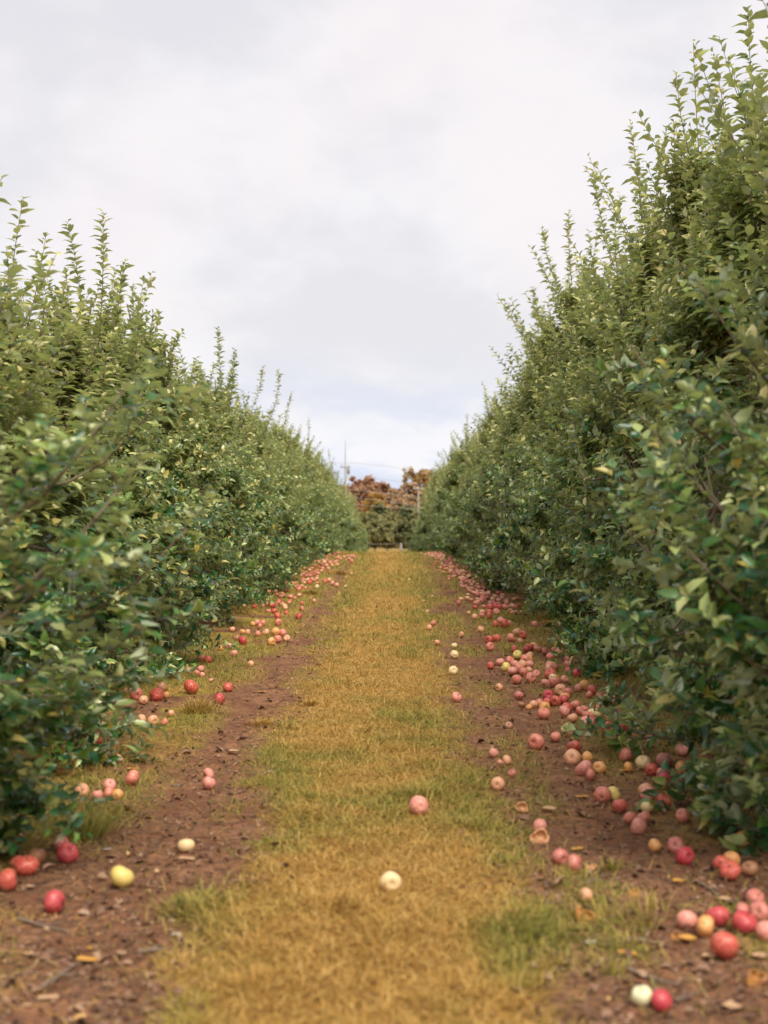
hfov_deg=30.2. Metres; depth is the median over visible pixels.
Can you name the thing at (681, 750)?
apple
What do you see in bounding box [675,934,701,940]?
fallen leaf
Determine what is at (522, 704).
apple
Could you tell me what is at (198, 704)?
grass tuft
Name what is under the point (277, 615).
apple
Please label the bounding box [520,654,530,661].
apple
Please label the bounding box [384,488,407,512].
autumn tree
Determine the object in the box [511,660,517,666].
apple
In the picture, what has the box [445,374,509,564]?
apple tree
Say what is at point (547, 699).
apple
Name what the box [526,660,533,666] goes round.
apple
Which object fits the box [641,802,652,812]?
apple
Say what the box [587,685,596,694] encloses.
apple
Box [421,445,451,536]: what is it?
apple tree
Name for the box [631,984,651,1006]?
apple
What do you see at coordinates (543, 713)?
apple
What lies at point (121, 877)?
apple
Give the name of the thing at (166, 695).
apple
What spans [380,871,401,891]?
apple
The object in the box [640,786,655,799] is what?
apple
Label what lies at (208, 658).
apple
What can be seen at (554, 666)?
apple
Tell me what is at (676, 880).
fallen leaf
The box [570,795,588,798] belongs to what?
fallen leaf
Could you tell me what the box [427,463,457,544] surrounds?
apple tree
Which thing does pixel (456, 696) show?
apple
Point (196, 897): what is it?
grass tuft
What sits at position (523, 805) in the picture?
rotten apple
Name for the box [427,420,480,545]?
apple tree
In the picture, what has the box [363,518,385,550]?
autumn tree
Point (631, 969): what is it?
stick
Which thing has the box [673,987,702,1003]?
stick
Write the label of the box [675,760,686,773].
apple
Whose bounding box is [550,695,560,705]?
apple
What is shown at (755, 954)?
fallen leaf
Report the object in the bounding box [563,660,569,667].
apple
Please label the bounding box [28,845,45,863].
apple
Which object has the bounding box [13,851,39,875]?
apple
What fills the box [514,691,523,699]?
apple
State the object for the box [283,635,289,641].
apple
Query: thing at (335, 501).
apple tree
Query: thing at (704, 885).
stick
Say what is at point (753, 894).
apple
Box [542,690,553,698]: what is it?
apple
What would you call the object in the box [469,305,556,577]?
apple tree
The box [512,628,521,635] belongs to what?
apple
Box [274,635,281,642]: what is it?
apple
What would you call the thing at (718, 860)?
apple
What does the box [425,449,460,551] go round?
apple tree
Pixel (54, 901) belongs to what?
apple
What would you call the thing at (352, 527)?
apple tree
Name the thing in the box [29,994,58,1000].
fallen leaf
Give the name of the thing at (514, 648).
apple
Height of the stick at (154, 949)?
0.024 m
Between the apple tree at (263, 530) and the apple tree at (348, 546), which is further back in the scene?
the apple tree at (348, 546)
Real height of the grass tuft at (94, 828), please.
0.141 m
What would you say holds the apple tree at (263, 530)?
on the ground at (244, 711)
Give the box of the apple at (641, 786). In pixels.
[638,783,653,794]
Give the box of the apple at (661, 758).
[656,753,672,765]
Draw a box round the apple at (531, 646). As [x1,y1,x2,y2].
[525,644,533,649]
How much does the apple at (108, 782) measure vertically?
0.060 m
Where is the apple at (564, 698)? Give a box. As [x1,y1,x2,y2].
[560,694,569,704]
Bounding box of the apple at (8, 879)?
[0,868,21,890]
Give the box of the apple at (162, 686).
[157,682,166,691]
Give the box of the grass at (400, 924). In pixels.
[0,548,767,1023]
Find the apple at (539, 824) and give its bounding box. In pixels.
[533,819,548,830]
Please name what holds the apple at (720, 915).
on the ground at (244, 711)
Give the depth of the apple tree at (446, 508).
40.49 m
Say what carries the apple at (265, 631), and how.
on the ground at (244, 711)
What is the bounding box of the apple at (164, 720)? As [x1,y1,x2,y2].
[160,718,167,723]
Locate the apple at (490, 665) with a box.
[487,662,495,669]
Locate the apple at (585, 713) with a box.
[582,711,593,716]
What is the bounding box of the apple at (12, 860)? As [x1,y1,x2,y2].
[9,855,20,867]
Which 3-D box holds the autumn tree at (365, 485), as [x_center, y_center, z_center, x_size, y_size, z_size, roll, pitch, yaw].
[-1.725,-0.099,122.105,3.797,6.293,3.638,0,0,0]
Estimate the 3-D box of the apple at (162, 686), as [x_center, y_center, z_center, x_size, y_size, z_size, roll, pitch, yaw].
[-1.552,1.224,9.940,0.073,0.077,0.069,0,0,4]
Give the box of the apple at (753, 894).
[745,888,764,905]
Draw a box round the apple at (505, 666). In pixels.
[500,662,510,671]
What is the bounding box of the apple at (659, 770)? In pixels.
[656,767,666,774]
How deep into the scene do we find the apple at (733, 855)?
5.12 m
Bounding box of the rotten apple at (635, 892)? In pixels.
[627,888,640,896]
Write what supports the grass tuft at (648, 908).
on the ground at (244, 711)
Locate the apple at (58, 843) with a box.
[53,834,68,849]
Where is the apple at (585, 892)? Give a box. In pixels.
[577,888,592,902]
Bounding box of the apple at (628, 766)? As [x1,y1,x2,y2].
[624,762,632,771]
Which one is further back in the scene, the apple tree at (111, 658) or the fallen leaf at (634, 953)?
the apple tree at (111, 658)
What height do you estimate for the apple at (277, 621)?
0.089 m
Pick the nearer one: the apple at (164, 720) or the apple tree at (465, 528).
the apple at (164, 720)
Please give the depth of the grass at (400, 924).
5.01 m
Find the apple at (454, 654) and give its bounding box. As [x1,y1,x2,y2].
[450,650,458,658]
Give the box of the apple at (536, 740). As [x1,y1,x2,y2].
[528,733,544,749]
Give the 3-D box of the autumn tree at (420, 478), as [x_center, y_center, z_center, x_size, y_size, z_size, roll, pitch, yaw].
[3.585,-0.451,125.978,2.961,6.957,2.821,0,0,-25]
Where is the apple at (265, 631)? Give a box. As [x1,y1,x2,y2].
[262,629,269,635]
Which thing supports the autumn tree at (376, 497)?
on the ground at (244, 711)
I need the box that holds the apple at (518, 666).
[515,663,523,673]
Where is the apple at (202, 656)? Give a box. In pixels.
[197,654,203,661]
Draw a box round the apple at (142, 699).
[138,695,147,703]
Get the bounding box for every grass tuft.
[44,803,136,844]
[138,883,253,923]
[166,695,230,715]
[244,718,275,727]
[294,697,328,705]
[296,588,320,595]
[330,570,354,574]
[380,778,483,803]
[578,952,645,984]
[584,854,637,874]
[596,880,703,931]
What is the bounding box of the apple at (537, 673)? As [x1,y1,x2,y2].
[533,670,540,677]
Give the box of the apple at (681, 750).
[675,743,687,756]
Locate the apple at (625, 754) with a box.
[619,748,631,761]
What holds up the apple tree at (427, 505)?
on the ground at (244, 711)
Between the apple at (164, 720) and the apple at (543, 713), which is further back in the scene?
the apple at (543, 713)
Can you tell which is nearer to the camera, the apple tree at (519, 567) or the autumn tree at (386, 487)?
the apple tree at (519, 567)
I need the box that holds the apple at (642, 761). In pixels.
[635,755,650,769]
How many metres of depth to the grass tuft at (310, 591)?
21.21 m
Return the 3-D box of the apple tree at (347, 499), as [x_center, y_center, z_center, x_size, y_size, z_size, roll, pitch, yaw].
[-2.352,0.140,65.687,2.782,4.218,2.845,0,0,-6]
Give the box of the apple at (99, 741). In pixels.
[95,731,101,743]
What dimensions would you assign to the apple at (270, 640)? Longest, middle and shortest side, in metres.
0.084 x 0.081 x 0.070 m
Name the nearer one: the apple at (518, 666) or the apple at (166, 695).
the apple at (166, 695)
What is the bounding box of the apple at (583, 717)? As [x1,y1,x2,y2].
[580,716,592,724]
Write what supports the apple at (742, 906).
on the ground at (244, 711)
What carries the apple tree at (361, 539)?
on the ground at (244, 711)
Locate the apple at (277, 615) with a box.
[273,612,280,618]
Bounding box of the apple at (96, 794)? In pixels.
[91,788,102,797]
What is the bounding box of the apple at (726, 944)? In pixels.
[710,931,738,958]
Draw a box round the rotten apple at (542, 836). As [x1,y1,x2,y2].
[529,828,549,845]
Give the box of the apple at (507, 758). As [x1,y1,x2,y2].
[502,755,511,765]
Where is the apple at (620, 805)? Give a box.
[612,799,626,812]
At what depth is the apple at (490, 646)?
12.94 m
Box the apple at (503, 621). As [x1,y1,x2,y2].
[500,618,507,627]
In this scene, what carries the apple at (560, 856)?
on the ground at (244, 711)
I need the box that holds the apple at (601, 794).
[593,786,611,802]
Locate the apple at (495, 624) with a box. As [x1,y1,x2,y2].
[492,620,497,627]
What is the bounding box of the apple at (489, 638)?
[485,636,492,642]
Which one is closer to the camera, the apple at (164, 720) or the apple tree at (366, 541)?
the apple at (164, 720)
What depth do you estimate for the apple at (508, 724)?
8.41 m
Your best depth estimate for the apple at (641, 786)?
6.37 m
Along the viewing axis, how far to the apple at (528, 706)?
9.25 m
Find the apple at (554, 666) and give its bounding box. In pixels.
[552,663,558,669]
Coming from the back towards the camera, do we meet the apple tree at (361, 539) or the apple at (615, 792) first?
the apple tree at (361, 539)
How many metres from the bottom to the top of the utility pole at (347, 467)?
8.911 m
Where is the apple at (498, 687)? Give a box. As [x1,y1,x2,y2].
[495,683,502,691]
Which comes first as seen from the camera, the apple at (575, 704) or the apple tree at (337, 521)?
the apple at (575, 704)
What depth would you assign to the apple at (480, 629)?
14.83 m
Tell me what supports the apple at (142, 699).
on the ground at (244, 711)
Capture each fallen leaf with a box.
[23,951,38,956]
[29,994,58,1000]
[69,956,97,961]
[179,856,194,860]
[227,749,243,751]
[539,806,565,810]
[569,847,582,850]
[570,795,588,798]
[611,949,636,955]
[672,878,688,881]
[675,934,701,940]
[700,953,715,956]
[715,896,737,900]
[719,1002,752,1009]
[748,952,767,956]
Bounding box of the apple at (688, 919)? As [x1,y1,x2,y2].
[676,910,697,929]
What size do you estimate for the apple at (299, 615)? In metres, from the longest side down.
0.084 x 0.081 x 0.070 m
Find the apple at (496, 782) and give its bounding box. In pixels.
[491,777,504,790]
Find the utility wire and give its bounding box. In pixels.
[333,462,427,474]
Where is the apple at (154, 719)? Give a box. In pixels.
[147,715,158,724]
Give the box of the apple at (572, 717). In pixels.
[567,712,577,722]
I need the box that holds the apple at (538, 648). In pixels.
[535,646,541,651]
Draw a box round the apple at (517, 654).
[513,650,521,659]
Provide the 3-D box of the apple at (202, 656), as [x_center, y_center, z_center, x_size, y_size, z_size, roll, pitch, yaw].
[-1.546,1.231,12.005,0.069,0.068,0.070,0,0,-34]
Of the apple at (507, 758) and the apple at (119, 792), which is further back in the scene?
the apple at (507, 758)
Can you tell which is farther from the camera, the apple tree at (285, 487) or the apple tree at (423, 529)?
the apple tree at (423, 529)
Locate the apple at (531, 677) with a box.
[525,672,536,682]
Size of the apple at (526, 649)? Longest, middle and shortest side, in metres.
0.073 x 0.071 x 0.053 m
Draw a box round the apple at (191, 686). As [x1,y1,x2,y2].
[184,678,198,693]
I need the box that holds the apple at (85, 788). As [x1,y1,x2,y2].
[75,783,89,796]
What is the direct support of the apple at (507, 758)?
on the ground at (244, 711)
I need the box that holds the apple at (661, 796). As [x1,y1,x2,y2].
[656,793,671,806]
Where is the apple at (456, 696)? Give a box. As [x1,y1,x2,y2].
[451,692,461,701]
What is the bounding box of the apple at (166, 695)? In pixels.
[163,692,170,697]
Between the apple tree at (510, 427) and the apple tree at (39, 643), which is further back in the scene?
the apple tree at (510, 427)
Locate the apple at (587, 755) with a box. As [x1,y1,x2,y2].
[580,751,592,761]
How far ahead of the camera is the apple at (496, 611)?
17.12 m
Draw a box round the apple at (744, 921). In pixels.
[732,907,757,934]
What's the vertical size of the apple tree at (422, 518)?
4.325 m
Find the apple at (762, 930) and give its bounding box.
[756,920,767,940]
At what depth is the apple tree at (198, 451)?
15.34 m
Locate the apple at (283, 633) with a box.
[279,629,286,636]
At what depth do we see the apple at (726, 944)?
4.07 m
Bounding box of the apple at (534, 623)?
[531,621,537,626]
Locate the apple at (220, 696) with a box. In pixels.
[213,693,224,704]
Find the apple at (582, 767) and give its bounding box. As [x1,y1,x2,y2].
[575,758,591,775]
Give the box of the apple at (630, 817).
[623,811,635,823]
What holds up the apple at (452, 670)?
on the ground at (244, 711)
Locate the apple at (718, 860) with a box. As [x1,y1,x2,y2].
[712,855,727,869]
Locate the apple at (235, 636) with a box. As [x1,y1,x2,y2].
[233,634,239,640]
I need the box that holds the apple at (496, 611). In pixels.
[493,609,499,614]
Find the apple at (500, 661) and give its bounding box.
[496,658,504,665]
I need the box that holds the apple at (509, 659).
[506,656,513,663]
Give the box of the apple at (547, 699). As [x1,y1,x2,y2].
[543,697,550,705]
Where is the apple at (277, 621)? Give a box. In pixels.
[274,618,281,625]
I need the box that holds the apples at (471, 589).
[243,551,523,614]
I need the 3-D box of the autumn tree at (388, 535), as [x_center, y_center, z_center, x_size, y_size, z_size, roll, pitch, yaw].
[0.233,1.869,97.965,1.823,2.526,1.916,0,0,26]
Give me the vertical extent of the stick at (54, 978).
0.015 m
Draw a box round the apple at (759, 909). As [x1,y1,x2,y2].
[749,901,767,922]
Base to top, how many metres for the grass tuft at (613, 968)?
0.066 m
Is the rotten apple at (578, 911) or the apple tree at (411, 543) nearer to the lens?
the rotten apple at (578, 911)
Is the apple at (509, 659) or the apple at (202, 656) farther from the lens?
the apple at (202, 656)
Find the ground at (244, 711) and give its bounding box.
[0,545,767,1023]
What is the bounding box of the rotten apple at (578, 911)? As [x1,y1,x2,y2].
[574,905,595,923]
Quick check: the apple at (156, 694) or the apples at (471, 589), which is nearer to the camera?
the apple at (156, 694)
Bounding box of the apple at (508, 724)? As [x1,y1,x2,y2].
[504,721,512,728]
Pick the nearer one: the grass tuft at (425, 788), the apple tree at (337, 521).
the grass tuft at (425, 788)
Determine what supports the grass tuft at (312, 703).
on the ground at (244, 711)
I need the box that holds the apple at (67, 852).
[56,842,78,863]
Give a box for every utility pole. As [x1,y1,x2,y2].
[340,440,349,488]
[413,486,423,516]
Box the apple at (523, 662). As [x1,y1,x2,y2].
[518,660,525,667]
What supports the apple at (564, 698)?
on the ground at (244, 711)
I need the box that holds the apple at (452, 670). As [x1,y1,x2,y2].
[448,666,457,674]
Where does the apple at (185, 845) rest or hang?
on the ground at (244, 711)
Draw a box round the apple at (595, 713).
[591,709,601,717]
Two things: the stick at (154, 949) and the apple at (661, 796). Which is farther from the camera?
the apple at (661, 796)
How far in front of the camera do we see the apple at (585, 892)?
4.66 m
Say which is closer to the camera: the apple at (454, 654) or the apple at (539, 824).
the apple at (539, 824)
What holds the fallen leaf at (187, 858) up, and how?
on the ground at (244, 711)
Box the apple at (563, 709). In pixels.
[559,705,569,716]
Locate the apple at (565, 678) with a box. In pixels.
[561,675,568,682]
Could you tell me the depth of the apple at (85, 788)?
6.42 m
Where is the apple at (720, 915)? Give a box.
[705,901,729,927]
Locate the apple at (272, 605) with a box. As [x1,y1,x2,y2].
[268,601,275,608]
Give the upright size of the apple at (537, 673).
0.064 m
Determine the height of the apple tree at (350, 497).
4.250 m
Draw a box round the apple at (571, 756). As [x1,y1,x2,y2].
[564,749,580,764]
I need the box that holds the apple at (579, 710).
[576,706,583,715]
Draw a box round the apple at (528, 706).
[525,704,531,709]
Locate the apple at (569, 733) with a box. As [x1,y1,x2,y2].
[561,723,572,736]
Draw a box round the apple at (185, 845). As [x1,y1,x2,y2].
[177,835,194,852]
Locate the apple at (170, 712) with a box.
[167,710,174,716]
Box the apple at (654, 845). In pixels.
[648,838,661,851]
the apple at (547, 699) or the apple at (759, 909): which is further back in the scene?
the apple at (547, 699)
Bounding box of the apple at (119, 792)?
[111,789,122,799]
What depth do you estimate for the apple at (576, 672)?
10.82 m
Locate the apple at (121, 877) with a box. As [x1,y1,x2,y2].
[110,861,133,887]
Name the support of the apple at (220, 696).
on the ground at (244, 711)
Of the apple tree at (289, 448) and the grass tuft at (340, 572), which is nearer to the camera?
the grass tuft at (340, 572)
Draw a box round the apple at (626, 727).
[619,724,628,732]
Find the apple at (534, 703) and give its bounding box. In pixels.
[529,700,537,708]
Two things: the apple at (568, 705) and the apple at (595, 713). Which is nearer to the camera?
the apple at (595, 713)
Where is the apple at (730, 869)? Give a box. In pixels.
[719,860,740,879]
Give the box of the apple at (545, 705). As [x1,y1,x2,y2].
[539,702,549,709]
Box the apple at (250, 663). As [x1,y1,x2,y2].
[247,660,253,666]
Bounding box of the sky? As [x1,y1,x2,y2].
[0,0,767,492]
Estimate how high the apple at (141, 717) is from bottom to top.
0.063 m
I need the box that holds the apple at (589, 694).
[585,691,592,697]
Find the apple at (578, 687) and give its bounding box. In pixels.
[574,683,581,691]
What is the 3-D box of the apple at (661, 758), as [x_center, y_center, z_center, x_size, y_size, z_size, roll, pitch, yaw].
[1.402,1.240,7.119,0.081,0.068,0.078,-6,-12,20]
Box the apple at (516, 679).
[512,675,521,683]
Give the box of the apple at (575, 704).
[570,700,580,708]
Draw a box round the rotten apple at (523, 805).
[514,802,527,812]
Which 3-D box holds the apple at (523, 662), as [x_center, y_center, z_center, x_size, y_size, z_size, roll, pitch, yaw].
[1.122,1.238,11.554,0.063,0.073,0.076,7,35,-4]
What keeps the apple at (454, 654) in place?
on the ground at (244, 711)
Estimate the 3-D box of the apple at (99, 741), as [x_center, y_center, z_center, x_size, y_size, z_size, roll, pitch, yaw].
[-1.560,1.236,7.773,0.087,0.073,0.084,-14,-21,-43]
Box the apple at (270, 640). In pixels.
[267,637,274,645]
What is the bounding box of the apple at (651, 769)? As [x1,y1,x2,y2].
[645,763,657,775]
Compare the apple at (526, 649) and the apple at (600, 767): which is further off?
the apple at (526, 649)
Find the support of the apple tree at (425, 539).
on the ground at (244, 711)
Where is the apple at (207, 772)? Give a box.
[203,768,213,777]
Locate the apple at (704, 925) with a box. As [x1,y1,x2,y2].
[696,915,718,936]
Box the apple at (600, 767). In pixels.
[592,761,606,773]
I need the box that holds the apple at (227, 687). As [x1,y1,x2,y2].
[222,683,232,691]
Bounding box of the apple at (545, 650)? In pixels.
[542,647,548,654]
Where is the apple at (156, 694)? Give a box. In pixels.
[149,687,163,700]
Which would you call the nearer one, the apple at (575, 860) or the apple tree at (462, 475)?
the apple at (575, 860)
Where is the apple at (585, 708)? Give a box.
[581,705,588,710]
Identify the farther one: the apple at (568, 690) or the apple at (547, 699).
the apple at (568, 690)
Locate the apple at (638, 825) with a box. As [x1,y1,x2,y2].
[628,817,646,834]
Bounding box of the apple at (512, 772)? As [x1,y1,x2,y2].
[507,769,516,777]
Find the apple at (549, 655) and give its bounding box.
[546,653,554,658]
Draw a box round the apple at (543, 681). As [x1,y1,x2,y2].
[541,679,549,687]
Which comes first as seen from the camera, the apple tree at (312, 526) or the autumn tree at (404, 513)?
the apple tree at (312, 526)
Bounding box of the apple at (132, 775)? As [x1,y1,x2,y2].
[123,769,138,785]
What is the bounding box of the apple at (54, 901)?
[39,889,64,914]
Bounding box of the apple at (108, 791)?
[103,787,113,799]
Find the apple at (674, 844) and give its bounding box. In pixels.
[667,837,684,853]
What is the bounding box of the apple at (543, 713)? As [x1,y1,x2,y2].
[537,707,550,719]
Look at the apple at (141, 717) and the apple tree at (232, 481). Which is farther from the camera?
the apple tree at (232, 481)
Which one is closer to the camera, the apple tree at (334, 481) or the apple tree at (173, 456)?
the apple tree at (173, 456)
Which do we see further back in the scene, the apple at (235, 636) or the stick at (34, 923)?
the apple at (235, 636)
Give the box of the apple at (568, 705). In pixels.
[562,702,571,712]
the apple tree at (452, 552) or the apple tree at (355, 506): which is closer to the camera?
the apple tree at (452, 552)
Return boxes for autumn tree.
[346,474,382,514]
[359,511,377,524]
[361,490,388,512]
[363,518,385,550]
[369,501,390,546]
[373,521,398,550]
[374,481,390,497]
[377,510,401,525]
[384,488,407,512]
[394,519,416,549]
[395,505,414,521]
[400,466,412,488]
[401,481,422,508]
[407,468,434,503]
[408,508,420,520]
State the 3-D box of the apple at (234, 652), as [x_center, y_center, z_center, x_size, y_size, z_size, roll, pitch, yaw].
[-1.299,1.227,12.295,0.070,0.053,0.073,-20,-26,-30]
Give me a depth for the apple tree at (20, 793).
4.93 m
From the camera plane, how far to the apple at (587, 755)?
7.24 m
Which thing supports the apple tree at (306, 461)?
on the ground at (244, 711)
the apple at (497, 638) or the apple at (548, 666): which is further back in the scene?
the apple at (497, 638)
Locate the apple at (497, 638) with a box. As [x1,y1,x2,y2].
[493,634,500,641]
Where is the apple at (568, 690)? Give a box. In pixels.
[563,687,571,695]
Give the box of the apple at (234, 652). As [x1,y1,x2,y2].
[230,650,237,656]
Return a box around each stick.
[17,917,69,931]
[39,961,82,990]
[137,944,167,953]
[584,872,611,885]
[627,966,678,985]
[629,936,657,942]
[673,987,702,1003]
[699,881,725,896]
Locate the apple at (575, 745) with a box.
[567,741,580,751]
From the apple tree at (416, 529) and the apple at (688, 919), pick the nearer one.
the apple at (688, 919)
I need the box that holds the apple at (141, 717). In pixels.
[136,714,145,721]
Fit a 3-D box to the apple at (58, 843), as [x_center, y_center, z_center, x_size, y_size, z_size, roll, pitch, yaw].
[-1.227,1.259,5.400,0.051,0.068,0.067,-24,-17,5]
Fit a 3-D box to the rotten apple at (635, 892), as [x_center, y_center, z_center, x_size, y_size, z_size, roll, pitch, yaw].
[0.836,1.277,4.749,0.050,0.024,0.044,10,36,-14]
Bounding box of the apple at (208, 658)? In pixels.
[204,655,211,663]
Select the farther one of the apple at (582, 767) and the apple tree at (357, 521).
the apple tree at (357, 521)
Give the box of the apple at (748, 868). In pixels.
[741,861,758,876]
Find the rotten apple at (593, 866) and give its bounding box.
[587,863,596,869]
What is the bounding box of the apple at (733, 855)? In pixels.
[724,851,740,863]
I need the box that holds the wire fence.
[373,543,401,551]
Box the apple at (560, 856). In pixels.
[552,848,568,864]
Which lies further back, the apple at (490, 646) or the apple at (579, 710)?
the apple at (490, 646)
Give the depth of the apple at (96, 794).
6.37 m
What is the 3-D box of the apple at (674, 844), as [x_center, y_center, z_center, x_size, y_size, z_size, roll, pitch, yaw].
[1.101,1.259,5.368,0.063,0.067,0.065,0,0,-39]
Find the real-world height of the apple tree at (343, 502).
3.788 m
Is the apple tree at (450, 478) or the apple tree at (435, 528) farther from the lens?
the apple tree at (435, 528)
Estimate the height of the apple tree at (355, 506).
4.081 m
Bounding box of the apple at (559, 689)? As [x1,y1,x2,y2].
[554,684,565,695]
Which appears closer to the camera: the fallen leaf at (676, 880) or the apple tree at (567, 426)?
the fallen leaf at (676, 880)
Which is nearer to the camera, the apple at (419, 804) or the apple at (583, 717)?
the apple at (419, 804)
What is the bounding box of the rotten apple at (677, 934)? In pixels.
[670,932,682,940]
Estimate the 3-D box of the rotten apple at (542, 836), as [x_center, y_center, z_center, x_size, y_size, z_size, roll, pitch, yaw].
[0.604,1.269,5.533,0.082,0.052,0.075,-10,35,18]
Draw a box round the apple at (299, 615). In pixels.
[295,613,301,619]
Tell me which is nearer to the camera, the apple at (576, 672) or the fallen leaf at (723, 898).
the fallen leaf at (723, 898)
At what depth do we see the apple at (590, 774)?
6.80 m
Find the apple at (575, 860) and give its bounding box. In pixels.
[567,854,581,871]
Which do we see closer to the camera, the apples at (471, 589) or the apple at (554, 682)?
the apple at (554, 682)
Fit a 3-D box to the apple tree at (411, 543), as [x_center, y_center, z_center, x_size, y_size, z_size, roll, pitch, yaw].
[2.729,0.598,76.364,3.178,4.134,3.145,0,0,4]
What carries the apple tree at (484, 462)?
on the ground at (244, 711)
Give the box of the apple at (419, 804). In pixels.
[409,795,428,815]
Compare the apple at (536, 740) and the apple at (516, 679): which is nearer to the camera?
the apple at (536, 740)
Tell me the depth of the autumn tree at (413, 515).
110.62 m
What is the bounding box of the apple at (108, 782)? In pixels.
[103,779,115,788]
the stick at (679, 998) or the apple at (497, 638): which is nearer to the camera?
the stick at (679, 998)
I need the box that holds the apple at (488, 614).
[486,612,491,618]
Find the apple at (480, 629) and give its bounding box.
[477,626,483,632]
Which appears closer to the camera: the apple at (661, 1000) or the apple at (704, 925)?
the apple at (661, 1000)
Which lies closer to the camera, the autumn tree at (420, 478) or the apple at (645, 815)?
the apple at (645, 815)
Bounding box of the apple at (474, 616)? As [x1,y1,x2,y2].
[472,614,477,619]
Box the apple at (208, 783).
[202,775,215,789]
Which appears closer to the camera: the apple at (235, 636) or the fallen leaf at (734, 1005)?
the fallen leaf at (734, 1005)
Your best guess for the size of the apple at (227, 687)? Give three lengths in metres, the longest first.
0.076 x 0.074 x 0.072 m
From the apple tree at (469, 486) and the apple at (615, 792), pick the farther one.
the apple tree at (469, 486)
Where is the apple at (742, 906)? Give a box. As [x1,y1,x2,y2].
[733,902,748,913]
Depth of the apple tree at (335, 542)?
38.37 m
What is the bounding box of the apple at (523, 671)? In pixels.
[519,667,528,675]
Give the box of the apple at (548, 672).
[544,668,555,678]
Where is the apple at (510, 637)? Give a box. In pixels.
[507,633,515,641]
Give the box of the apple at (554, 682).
[549,676,560,687]
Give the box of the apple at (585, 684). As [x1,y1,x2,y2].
[579,680,589,689]
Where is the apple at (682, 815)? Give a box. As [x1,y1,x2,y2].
[676,808,689,822]
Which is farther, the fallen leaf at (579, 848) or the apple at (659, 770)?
the apple at (659, 770)
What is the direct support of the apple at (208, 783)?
on the ground at (244, 711)
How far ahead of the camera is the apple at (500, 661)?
11.82 m
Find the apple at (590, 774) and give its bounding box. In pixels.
[586,769,594,780]
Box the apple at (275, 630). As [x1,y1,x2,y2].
[271,627,279,634]
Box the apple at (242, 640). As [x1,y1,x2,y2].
[238,636,247,644]
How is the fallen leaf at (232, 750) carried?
on the ground at (244, 711)
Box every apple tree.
[0,175,212,773]
[0,196,196,705]
[0,208,240,683]
[0,366,222,856]
[1,249,235,649]
[26,271,281,632]
[120,355,280,609]
[146,326,296,604]
[172,348,303,591]
[227,366,319,574]
[229,399,314,582]
[233,369,315,565]
[257,411,331,558]
[263,423,324,563]
[266,393,326,568]
[268,417,340,554]
[285,436,334,556]
[295,418,345,549]
[298,445,346,547]
[300,442,345,551]
[302,440,347,550]
[304,444,351,549]
[317,454,355,544]
[319,455,360,551]
[320,463,347,551]
[328,448,359,551]
[332,470,362,549]
[333,474,365,551]
[336,480,360,551]
[340,478,360,550]
[340,479,363,532]
[342,488,364,550]
[343,488,369,552]
[347,490,370,548]
[349,491,370,544]
[349,502,368,550]
[353,498,369,545]
[406,470,430,549]
[406,488,430,550]
[411,450,446,551]
[412,456,448,539]
[418,433,461,550]
[419,457,448,550]
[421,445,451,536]
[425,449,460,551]
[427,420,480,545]
[427,440,459,542]
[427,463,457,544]
[429,448,461,534]
[431,503,450,551]
[433,396,489,557]
[435,430,479,539]
[439,381,510,560]
[442,414,488,556]
[443,414,479,555]
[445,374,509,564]
[455,385,536,566]
[457,286,564,592]
[457,371,533,560]
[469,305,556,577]
[476,218,631,602]
[490,210,661,596]
[503,170,735,619]
[509,119,721,648]
[518,39,764,680]
[556,83,767,856]
[561,0,767,774]
[562,5,767,696]
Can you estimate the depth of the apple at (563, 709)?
8.89 m
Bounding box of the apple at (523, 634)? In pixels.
[519,630,526,638]
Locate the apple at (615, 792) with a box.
[609,786,620,800]
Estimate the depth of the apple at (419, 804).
5.94 m
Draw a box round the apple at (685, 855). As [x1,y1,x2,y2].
[675,846,694,864]
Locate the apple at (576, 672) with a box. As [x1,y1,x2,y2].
[572,668,580,677]
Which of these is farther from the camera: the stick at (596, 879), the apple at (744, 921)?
the stick at (596, 879)
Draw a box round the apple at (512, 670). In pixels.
[507,667,517,674]
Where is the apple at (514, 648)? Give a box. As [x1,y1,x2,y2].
[509,645,517,652]
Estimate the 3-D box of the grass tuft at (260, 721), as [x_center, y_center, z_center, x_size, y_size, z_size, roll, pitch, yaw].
[-0.761,1.268,8.626,0.314,0.052,0.307,0,0,0]
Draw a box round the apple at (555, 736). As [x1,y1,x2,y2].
[550,732,560,741]
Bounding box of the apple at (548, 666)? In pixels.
[545,664,551,670]
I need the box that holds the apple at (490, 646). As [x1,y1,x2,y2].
[486,642,494,650]
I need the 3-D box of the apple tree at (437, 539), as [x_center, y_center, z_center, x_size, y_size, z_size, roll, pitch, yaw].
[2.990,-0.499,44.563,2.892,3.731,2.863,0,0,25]
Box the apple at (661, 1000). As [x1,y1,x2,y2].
[651,989,671,1012]
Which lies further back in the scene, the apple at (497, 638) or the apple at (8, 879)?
the apple at (497, 638)
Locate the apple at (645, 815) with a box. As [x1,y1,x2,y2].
[637,811,650,822]
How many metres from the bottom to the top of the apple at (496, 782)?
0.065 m
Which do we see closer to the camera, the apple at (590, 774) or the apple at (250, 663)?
the apple at (590, 774)
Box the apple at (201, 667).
[197,665,203,671]
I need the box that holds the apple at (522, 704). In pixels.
[518,700,525,707]
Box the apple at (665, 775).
[655,773,670,785]
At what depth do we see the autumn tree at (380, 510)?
113.33 m
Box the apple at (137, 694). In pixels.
[130,687,142,700]
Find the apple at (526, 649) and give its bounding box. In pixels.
[523,646,530,652]
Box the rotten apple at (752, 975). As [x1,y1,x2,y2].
[745,968,767,986]
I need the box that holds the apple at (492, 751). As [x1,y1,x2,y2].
[489,748,498,757]
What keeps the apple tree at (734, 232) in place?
on the ground at (244, 711)

